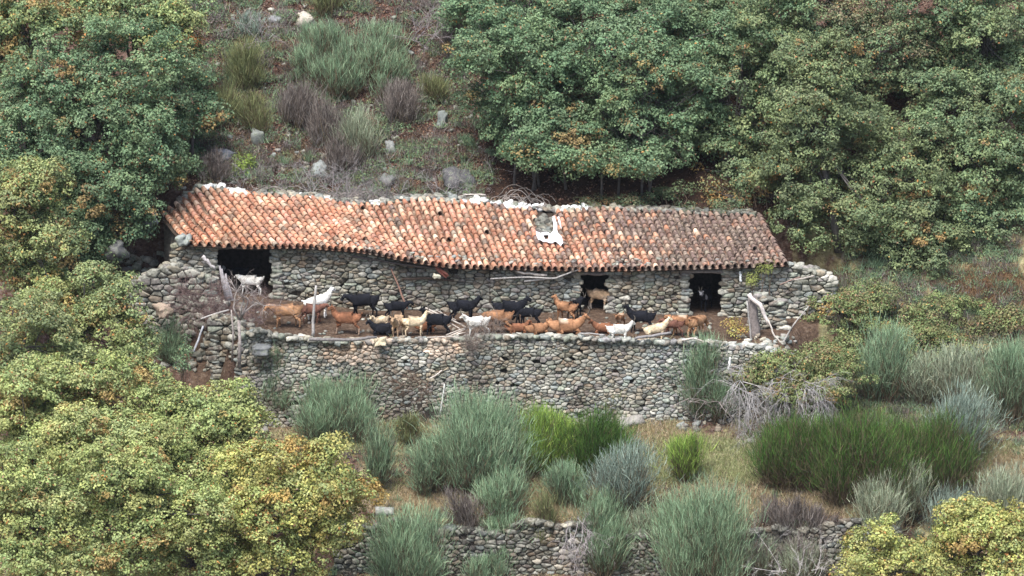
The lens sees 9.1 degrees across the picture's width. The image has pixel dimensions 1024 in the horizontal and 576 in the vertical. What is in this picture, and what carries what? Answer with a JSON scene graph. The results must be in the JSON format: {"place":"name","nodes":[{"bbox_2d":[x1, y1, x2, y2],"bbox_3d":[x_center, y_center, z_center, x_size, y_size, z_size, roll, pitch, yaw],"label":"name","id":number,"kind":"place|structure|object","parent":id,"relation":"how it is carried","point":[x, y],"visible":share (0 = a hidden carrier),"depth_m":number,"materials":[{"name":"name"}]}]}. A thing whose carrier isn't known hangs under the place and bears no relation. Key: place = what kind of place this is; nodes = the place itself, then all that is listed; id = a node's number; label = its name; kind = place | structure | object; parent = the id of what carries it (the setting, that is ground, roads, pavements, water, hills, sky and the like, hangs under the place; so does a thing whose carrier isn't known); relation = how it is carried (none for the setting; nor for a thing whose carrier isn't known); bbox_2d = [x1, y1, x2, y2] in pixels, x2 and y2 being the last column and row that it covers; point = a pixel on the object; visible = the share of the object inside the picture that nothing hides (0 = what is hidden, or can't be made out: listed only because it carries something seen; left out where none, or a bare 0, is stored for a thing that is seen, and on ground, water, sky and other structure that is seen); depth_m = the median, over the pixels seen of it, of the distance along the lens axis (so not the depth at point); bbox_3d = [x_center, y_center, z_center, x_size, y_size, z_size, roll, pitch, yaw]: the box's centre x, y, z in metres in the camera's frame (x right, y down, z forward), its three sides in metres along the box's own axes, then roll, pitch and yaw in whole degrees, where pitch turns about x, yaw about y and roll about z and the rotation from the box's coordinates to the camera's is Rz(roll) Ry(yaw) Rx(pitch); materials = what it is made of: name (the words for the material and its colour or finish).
{"place":"outdoors","nodes":[
{"label":"outdoors","id":0,"kind":"place"},
{"bbox_2d":[0,0,1023,575],"bbox_3d":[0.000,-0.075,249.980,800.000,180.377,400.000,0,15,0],"label":"ground","id":1,"kind":"structure","parent":0,"point":[804,330],"depth_m":253.17,"materials":[{"name":"brown soil"}]},
{"bbox_2d":[0,155,95,355],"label":"oak tree","id":2,"kind":"object","parent":1,"relation":"on","point":[28,194],"visible":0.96,"depth_m":245.12,"materials":[{"name":"green plant"}]},
{"bbox_2d":[0,0,122,142],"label":"oak tree","id":3,"kind":"object","parent":1,"relation":"on","point":[35,14],"visible":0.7,"depth_m":252.09,"materials":[{"name":"green plant"}]},
{"bbox_2d":[0,92,127,276],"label":"oak tree","id":4,"kind":"object","parent":1,"relation":"on","point":[13,145],"visible":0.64,"depth_m":249.26,"materials":[{"name":"green plant"}]},
{"bbox_2d":[0,435,136,575],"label":"oak tree","id":5,"kind":"object","parent":1,"relation":"on","point":[38,550],"visible":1,"depth_m":231.71,"materials":[{"name":"green plant"}]},
{"bbox_2d":[0,348,155,540],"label":"oak tree","id":6,"kind":"object","parent":1,"relation":"on","point":[43,393],"visible":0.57,"depth_m":238.83,"materials":[{"name":"green plant"}]},
{"bbox_2d":[0,260,165,376],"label":"oak tree","id":7,"kind":"object","parent":1,"relation":"on","point":[92,310],"visible":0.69,"depth_m":243.35,"materials":[{"name":"green plant"}]},
{"bbox_2d":[0,286,174,466],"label":"oak tree","id":8,"kind":"object","parent":1,"relation":"on","point":[55,319],"visible":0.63,"depth_m":241.25,"materials":[{"name":"green plant"}]},
{"bbox_2d":[0,15,203,272],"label":"oak tree","id":9,"kind":"object","parent":1,"relation":"on","point":[118,103],"visible":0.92,"depth_m":249.95,"materials":[{"name":"green plant"}]},
{"bbox_2d":[53,0,221,131],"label":"oak tree","id":10,"kind":"object","parent":1,"relation":"on","point":[165,13],"visible":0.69,"depth_m":253.96,"materials":[{"name":"green plant"}]},
{"bbox_2d":[19,398,272,575],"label":"oak tree","id":11,"kind":"object","parent":1,"relation":"on","point":[126,424],"visible":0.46,"depth_m":236.24,"materials":[{"name":"green plant"}]},
{"bbox_2d":[59,434,248,575],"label":"oak tree","id":12,"kind":"object","parent":1,"relation":"on","point":[158,531],"visible":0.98,"depth_m":233.20,"materials":[{"name":"green plant"}]},
{"bbox_2d":[118,259,219,347],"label":"ruined wall","id":13,"kind":"structure","parent":1,"relation":"on","point":[152,279],"depth_m":249.03,"materials":[{"name":"stone"}]},
{"bbox_2d":[147,308,197,363],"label":"broom shrub","id":14,"kind":"object","parent":1,"relation":"on","point":[169,349],"visible":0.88,"depth_m":248.77,"materials":[{"name":"green plant"}]},
{"bbox_2d":[146,58,234,175],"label":"oak tree","id":15,"kind":"object","parent":1,"relation":"on","point":[201,111],"visible":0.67,"depth_m":252.84,"materials":[{"name":"green plant"}]},
{"bbox_2d":[120,377,281,567],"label":"oak tree","id":16,"kind":"object","parent":1,"relation":"on","point":[211,417],"visible":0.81,"depth_m":238.18,"materials":[{"name":"green plant"}]},
{"bbox_2d":[197,144,240,183],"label":"dead broom","id":17,"kind":"object","parent":1,"relation":"on","point":[217,169],"visible":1,"depth_m":253.32,"materials":[{"name":"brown plant"}]},
{"bbox_2d":[155,266,290,339],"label":"thorn heap","id":18,"kind":"object","parent":1,"relation":"on","point":[195,302],"visible":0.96,"depth_m":247.32,"materials":[{"name":"grey plant"}]},
{"bbox_2d":[202,75,246,129],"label":"broom shrub","id":19,"kind":"object","parent":1,"relation":"on","point":[228,95],"visible":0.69,"depth_m":255.73,"materials":[{"name":"green plant"}]},
{"bbox_2d":[204,312,254,391],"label":"footing wall","id":20,"kind":"structure","parent":1,"relation":"on","point":[219,330],"depth_m":246.79,"materials":[{"name":"stone"}]},
{"bbox_2d":[214,29,275,90],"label":"broom shrub","id":21,"kind":"object","parent":1,"relation":"on","point":[244,67],"visible":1,"depth_m":257.45,"materials":[{"name":"green plant"}]},
{"bbox_2d":[230,84,278,135],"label":"broom shrub","id":22,"kind":"object","parent":1,"relation":"on","point":[254,114],"visible":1,"depth_m":255.57,"materials":[{"name":"green plant"}]},
{"bbox_2d":[212,270,297,367],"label":"dead tree","id":23,"kind":"object","parent":1,"relation":"on","point":[238,290],"visible":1,"depth_m":244.80,"materials":[{"name":"grey wood"}]},
{"bbox_2d":[249,339,301,414],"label":"broom shrub","id":24,"kind":"object","parent":1,"relation":"on","point":[286,401],"visible":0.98,"depth_m":246.23,"materials":[{"name":"green plant"}]},
{"bbox_2d":[205,430,391,575],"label":"oak tree","id":25,"kind":"object","parent":1,"relation":"on","point":[306,509],"visible":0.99,"depth_m":234.22,"materials":[{"name":"green plant"}]},
{"bbox_2d":[268,72,328,131],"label":"dead broom","id":26,"kind":"object","parent":1,"relation":"on","point":[297,98],"visible":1,"depth_m":256.04,"materials":[{"name":"plant"}]},
{"bbox_2d":[288,82,351,149],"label":"dead broom","id":27,"kind":"object","parent":1,"relation":"on","point":[322,117],"visible":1,"depth_m":255.55,"materials":[{"name":"plant"}]},
{"bbox_2d":[280,365,401,454],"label":"broom shrub","id":28,"kind":"object","parent":1,"relation":"on","point":[320,413],"visible":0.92,"depth_m":244.89,"materials":[{"name":"green plant"}]},
{"bbox_2d":[310,127,373,176],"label":"dead broom","id":29,"kind":"object","parent":1,"relation":"on","point":[340,153],"visible":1,"depth_m":254.72,"materials":[{"name":"grey plant"}]},
{"bbox_2d":[281,15,422,100],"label":"broom shrub","id":30,"kind":"object","parent":1,"relation":"on","point":[384,52],"visible":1,"depth_m":257.94,"materials":[{"name":"green plant"}]},
{"bbox_2d":[321,100,385,163],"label":"broom shrub","id":31,"kind":"object","parent":1,"relation":"on","point":[358,128],"visible":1,"depth_m":255.06,"materials":[{"name":"green plant"}]},
{"bbox_2d":[204,132,514,214],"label":"dead branches","id":32,"kind":"object","parent":1,"relation":"on","point":[365,188],"visible":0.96,"depth_m":253.30,"materials":[{"name":"grey plant"}]},
{"bbox_2d":[345,415,408,489],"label":"broom shrub","id":33,"kind":"object","parent":1,"relation":"on","point":[378,462],"visible":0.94,"depth_m":241.47,"materials":[{"name":"green plant"}]},
{"bbox_2d":[369,72,427,126],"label":"dead broom","id":34,"kind":"object","parent":1,"relation":"on","point":[400,100],"visible":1,"depth_m":256.48,"materials":[{"name":"grey plant"}]},
{"bbox_2d":[388,408,428,444],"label":"broom shrub","id":35,"kind":"object","parent":1,"relation":"on","point":[408,431],"visible":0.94,"depth_m":244.97,"materials":[{"name":"green plant"}]},
{"bbox_2d":[349,495,480,575],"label":"broom shrub","id":36,"kind":"object","parent":1,"relation":"on","point":[402,550],"visible":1,"depth_m":238.54,"materials":[{"name":"green plant"}]},
{"bbox_2d":[392,429,463,497],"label":"broom shrub","id":37,"kind":"object","parent":1,"relation":"on","point":[422,475],"visible":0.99,"depth_m":241.34,"materials":[{"name":"green plant"}]},
{"bbox_2d":[413,70,450,105],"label":"broom shrub","id":38,"kind":"object","parent":1,"relation":"on","point":[433,85],"visible":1,"depth_m":257.49,"materials":[{"name":"green plant"}]},
{"bbox_2d":[429,480,498,558],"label":"dead broom","id":39,"kind":"object","parent":1,"relation":"on","point":[464,516],"visible":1,"depth_m":239.64,"materials":[{"name":"grey plant"}]},
{"bbox_2d":[89,3,856,575],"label":"rubble","id":40,"kind":"object","parent":1,"relation":"on","point":[153,263],"visible":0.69,"depth_m":249.15,"materials":[{"name":"stone"}]},
{"bbox_2d":[160,182,802,318],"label":"stone barn","id":41,"kind":"structure","parent":1,"relation":"on","point":[295,246],"depth_m":250.21,"materials":[{"name":"grey stone"}]},
{"bbox_2d":[404,378,565,498],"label":"broom shrub","id":42,"kind":"object","parent":1,"relation":"on","point":[485,442],"visible":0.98,"depth_m":241.06,"materials":[{"name":"green plant"}]},
{"bbox_2d":[458,547,516,575],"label":"broom shrub","id":43,"kind":"object","parent":1,"relation":"on","point":[484,567],"visible":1,"depth_m":239.19,"materials":[{"name":"green plant"}]},
{"bbox_2d":[466,460,540,528],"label":"broom shrub","id":44,"kind":"object","parent":1,"relation":"on","point":[500,496],"visible":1,"depth_m":239.95,"materials":[{"name":"green plant"}]},
{"bbox_2d":[479,502,535,566],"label":"broom shrub","id":45,"kind":"object","parent":1,"relation":"on","point":[494,524],"visible":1,"depth_m":239.58,"materials":[{"name":"green plant"}]},
{"bbox_2d":[233,327,786,427],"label":"retaining wall","id":46,"kind":"structure","parent":1,"relation":"on","point":[559,370],"depth_m":246.33,"materials":[{"name":"stone"}]},
{"bbox_2d":[443,307,509,363],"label":"dry bush","id":47,"kind":"object","parent":46,"relation":"on","point":[470,342],"visible":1,"depth_m":245.73,"materials":[{"name":"grey plant"}]},
{"bbox_2d":[0,0,1023,575],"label":"undergrowth","id":48,"kind":"object","parent":1,"relation":"on","point":[434,144],"visible":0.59,"depth_m":254.94,"materials":[{"name":"green plant"}]},
{"bbox_2d":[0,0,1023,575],"bbox_3d":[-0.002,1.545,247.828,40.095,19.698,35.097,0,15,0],"label":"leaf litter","id":49,"kind":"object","parent":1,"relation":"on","point":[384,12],"visible":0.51,"depth_m":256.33,"materials":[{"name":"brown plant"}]},
{"bbox_2d":[440,0,620,190],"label":"oak tree","id":50,"kind":"object","parent":1,"relation":"on","point":[542,108],"visible":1,"depth_m":252.85,"materials":[{"name":"green plant"}]},
{"bbox_2d":[431,0,644,56],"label":"oak tree","id":51,"kind":"object","parent":1,"relation":"on","point":[463,7],"visible":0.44,"depth_m":257.53,"materials":[{"name":"green plant"}]},
{"bbox_2d":[508,397,581,478],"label":"broom shrub","id":52,"kind":"object","parent":1,"relation":"on","point":[553,425],"visible":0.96,"depth_m":242.47,"materials":[{"name":"green plant"}]},
{"bbox_2d":[523,488,566,552],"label":"broom shrub","id":53,"kind":"object","parent":1,"relation":"on","point":[545,511],"visible":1,"depth_m":239.64,"materials":[{"name":"green plant"}]},
{"bbox_2d":[525,453,595,509],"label":"broom shrub","id":54,"kind":"object","parent":1,"relation":"on","point":[561,473],"visible":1,"depth_m":240.53,"materials":[{"name":"green plant"}]},
{"bbox_2d":[162,16,1023,575],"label":"dry grass","id":55,"kind":"structure","parent":1,"relation":"on","point":[656,432],"depth_m":244.25,"materials":[{"name":"beige plant"}]},
{"bbox_2d":[541,399,657,483],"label":"broom shrub","id":56,"kind":"object","parent":1,"relation":"on","point":[591,441],"visible":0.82,"depth_m":241.94,"materials":[{"name":"green plant"}]},
{"bbox_2d":[559,482,641,575],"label":"broom shrub","id":57,"kind":"object","parent":1,"relation":"on","point":[609,520],"visible":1,"depth_m":239.27,"materials":[{"name":"green plant"}]},
{"bbox_2d":[333,506,901,575],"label":"garden wall","id":58,"kind":"structure","parent":1,"relation":"on","point":[525,553],"depth_m":239.66,"materials":[{"name":"stone"}]},
{"bbox_2d":[547,508,613,575],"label":"dead branches","id":59,"kind":"object","parent":58,"relation":"attached to","point":[581,545],"visible":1,"depth_m":239.15,"materials":[{"name":"grey plant"}]},
{"bbox_2d":[569,430,685,514],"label":"broom shrub","id":60,"kind":"object","parent":1,"relation":"on","point":[625,473],"visible":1,"depth_m":239.96,"materials":[{"name":"green plant"}]},
{"bbox_2d":[513,0,764,132],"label":"oak tree","id":61,"kind":"object","parent":1,"relation":"on","point":[670,10],"visible":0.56,"depth_m":255.57,"materials":[{"name":"green plant"}]},
{"bbox_2d":[619,506,663,573],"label":"broom shrub","id":62,"kind":"object","parent":1,"relation":"on","point":[638,517],"visible":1,"depth_m":239.62,"materials":[{"name":"green plant"}]},
{"bbox_2d":[562,11,731,200],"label":"oak tree","id":63,"kind":"object","parent":1,"relation":"on","point":[635,156],"visible":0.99,"depth_m":253.17,"materials":[{"name":"green plant"}]},
{"bbox_2d":[568,192,750,217],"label":"brush hump","id":64,"kind":"object","parent":1,"relation":"on","point":[633,199],"visible":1,"depth_m":253.38,"materials":[{"name":"green plant"}]},
{"bbox_2d":[650,430,718,484],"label":"broom shrub","id":65,"kind":"object","parent":1,"relation":"on","point":[686,457],"visible":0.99,"depth_m":242.27,"materials":[{"name":"green plant"}]},
{"bbox_2d":[650,328,752,427],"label":"broom shrub","id":66,"kind":"object","parent":1,"relation":"on","point":[717,391],"visible":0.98,"depth_m":246.04,"materials":[{"name":"green plant"}]},
{"bbox_2d":[613,0,794,81],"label":"oak tree","id":67,"kind":"object","parent":1,"relation":"on","point":[710,5],"visible":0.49,"depth_m":257.07,"materials":[{"name":"green plant"}]},
{"bbox_2d":[629,463,784,575],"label":"broom shrub","id":68,"kind":"object","parent":1,"relation":"on","point":[698,540],"visible":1,"depth_m":238.09,"materials":[{"name":"green plant"}]},
{"bbox_2d":[642,174,775,208],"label":"undershrub","id":69,"kind":"object","parent":1,"relation":"on","point":[663,192],"visible":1,"depth_m":253.71,"materials":[{"name":"green plant"}]},
{"bbox_2d":[661,32,789,191],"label":"oak tree","id":70,"kind":"object","parent":1,"relation":"on","point":[718,139],"visible":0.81,"depth_m":254.59,"materials":[{"name":"green plant"}]},
{"bbox_2d":[693,173,766,208],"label":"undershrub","id":71,"kind":"object","parent":1,"relation":"on","point":[717,191],"visible":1,"depth_m":253.89,"materials":[{"name":"green plant"}]},
{"bbox_2d":[736,532,790,575],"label":"broom shrub","id":72,"kind":"object","parent":1,"relation":"on","point":[764,562],"visible":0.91,"depth_m":239.13,"materials":[{"name":"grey plant"}]},
{"bbox_2d":[674,347,855,455],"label":"dead branches","id":73,"kind":"object","parent":1,"relation":"on","point":[801,409],"visible":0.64,"depth_m":244.89,"materials":[{"name":"grey plant"}]},
{"bbox_2d":[747,291,790,329],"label":"buttress wall","id":74,"kind":"structure","parent":1,"relation":"on","point":[775,311],"depth_m":248.58,"materials":[{"name":"stone"}]},
{"bbox_2d":[739,486,837,571],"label":"dead broom","id":75,"kind":"object","parent":1,"relation":"on","point":[799,514],"visible":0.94,"depth_m":239.60,"materials":[{"name":"grey plant"}]},
{"bbox_2d":[730,396,857,497],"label":"broom shrub","id":76,"kind":"object","parent":1,"relation":"on","point":[773,468],"visible":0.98,"depth_m":241.46,"materials":[{"name":"green plant"}]},
{"bbox_2d":[768,529,831,575],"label":"broom shrub","id":77,"kind":"object","parent":1,"relation":"on","point":[789,560],"visible":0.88,"depth_m":239.09,"materials":[{"name":"green plant"}]},
{"bbox_2d":[727,337,879,427],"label":"bramble thicket","id":78,"kind":"object","parent":1,"relation":"on","point":[816,373],"visible":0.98,"depth_m":245.73,"materials":[{"name":"green plant"}]},
{"bbox_2d":[723,0,895,143],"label":"oak tree","id":79,"kind":"object","parent":1,"relation":"on","point":[772,36],"visible":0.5,"depth_m":255.19,"materials":[{"name":"green plant"}]},
{"bbox_2d":[785,262,838,317],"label":"stone wall","id":80,"kind":"structure","parent":1,"relation":"on","point":[821,283],"depth_m":250.08,"materials":[{"name":"grey stone"}]},
{"bbox_2d":[737,27,892,256],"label":"oak tree","id":81,"kind":"object","parent":1,"relation":"on","point":[805,101],"visible":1,"depth_m":251.89,"materials":[{"name":"green plant"}]},
{"bbox_2d":[779,393,941,513],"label":"broom shrub","id":82,"kind":"object","parent":1,"relation":"on","point":[870,450],"visible":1,"depth_m":240.50,"materials":[{"name":"green plant"}]},
{"bbox_2d":[799,277,932,356],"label":"bramble thicket","id":83,"kind":"object","parent":1,"relation":"on","point":[846,302],"visible":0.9,"depth_m":249.66,"materials":[{"name":"green plant"}]},
{"bbox_2d":[841,467,924,538],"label":"broom shrub","id":84,"kind":"object","parent":1,"relation":"on","point":[878,502],"visible":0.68,"depth_m":239.56,"materials":[{"name":"green plant"}]},
{"bbox_2d":[776,0,990,126],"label":"oak tree","id":85,"kind":"object","parent":1,"relation":"on","point":[861,22],"visible":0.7,"depth_m":256.26,"materials":[{"name":"green plant"}]},
{"bbox_2d":[835,303,933,404],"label":"broom shrub","id":86,"kind":"object","parent":1,"relation":"on","point":[884,357],"visible":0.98,"depth_m":246.84,"materials":[{"name":"green plant"}]},
{"bbox_2d":[828,512,955,575],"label":"oak tree","id":87,"kind":"object","parent":1,"relation":"on","point":[865,560],"visible":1,"depth_m":232.95,"materials":[{"name":"green plant"}]},
{"bbox_2d":[814,316,992,368],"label":"bramble thicket","id":88,"kind":"object","parent":1,"relation":"on","point":[929,330],"visible":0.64,"depth_m":249.01,"materials":[{"name":"green plant"}]},
{"bbox_2d":[836,110,975,280],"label":"oak tree","id":89,"kind":"object","parent":1,"relation":"on","point":[913,200],"visible":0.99,"depth_m":252.43,"materials":[{"name":"green plant"}]},
{"bbox_2d":[887,455,939,526],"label":"broom shrub","id":90,"kind":"object","parent":1,"relation":"on","point":[920,485],"visible":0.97,"depth_m":240.97,"materials":[{"name":"green plant"}]},
{"bbox_2d":[882,344,949,405],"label":"broom shrub","id":91,"kind":"object","parent":1,"relation":"on","point":[921,395],"visible":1,"depth_m":246.84,"materials":[{"name":"green plant"}]},
{"bbox_2d":[835,66,997,190],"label":"oak tree","id":92,"kind":"object","parent":1,"relation":"on","point":[936,79],"visible":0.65,"depth_m":254.40,"materials":[{"name":"green plant"}]},
{"bbox_2d":[874,401,998,507],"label":"broom shrub","id":93,"kind":"object","parent":1,"relation":"on","point":[948,455],"visible":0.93,"depth_m":242.02,"materials":[{"name":"green plant"}]},
{"bbox_2d":[909,477,978,538],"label":"broom shrub","id":94,"kind":"object","parent":1,"relation":"on","point":[945,497],"visible":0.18,"depth_m":240.65,"materials":[{"name":"green plant"}]},
{"bbox_2d":[903,289,1000,348],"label":"bramble thicket","id":95,"kind":"object","parent":1,"relation":"on","point":[951,306],"visible":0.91,"depth_m":250.38,"materials":[{"name":"green plant"}]},
{"bbox_2d":[885,0,1023,131],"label":"oak tree","id":96,"kind":"object","parent":1,"relation":"on","point":[970,22],"visible":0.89,"depth_m":256.18,"materials":[{"name":"green plant"}]},
{"bbox_2d":[916,333,999,407],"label":"broom shrub","id":97,"kind":"object","parent":1,"relation":"on","point":[952,365],"visible":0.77,"depth_m":246.30,"materials":[{"name":"green plant"}]},
{"bbox_2d":[894,491,1023,575],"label":"oak tree","id":98,"kind":"object","parent":1,"relation":"on","point":[996,527],"visible":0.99,"depth_m":233.09,"materials":[{"name":"green plant"}]},
{"bbox_2d":[911,371,1020,466],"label":"broom shrub","id":99,"kind":"object","parent":1,"relation":"on","point":[967,405],"visible":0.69,"depth_m":243.95,"materials":[{"name":"green plant"}]},
{"bbox_2d":[928,70,1023,261],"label":"oak tree","id":100,"kind":"object","parent":1,"relation":"on","point":[1003,146],"visible":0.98,"depth_m":253.22,"materials":[{"name":"green plant"}]},
{"bbox_2d":[945,302,1023,350],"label":"bramble thicket","id":101,"kind":"object","parent":1,"relation":"on","point":[1000,318],"visible":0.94,"depth_m":250.00,"materials":[{"name":"green plant"}]},
{"bbox_2d":[955,454,1023,513],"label":"broom shrub","id":102,"kind":"object","parent":1,"relation":"on","point":[1001,489],"visible":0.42,"depth_m":240.78,"materials":[{"name":"green plant"}]},
{"bbox_2d":[960,330,1023,426],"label":"broom shrub","id":103,"kind":"object","parent":1,"relation":"on","point":[1008,385],"visible":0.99,"depth_m":245.83,"materials":[{"name":"green plant"}]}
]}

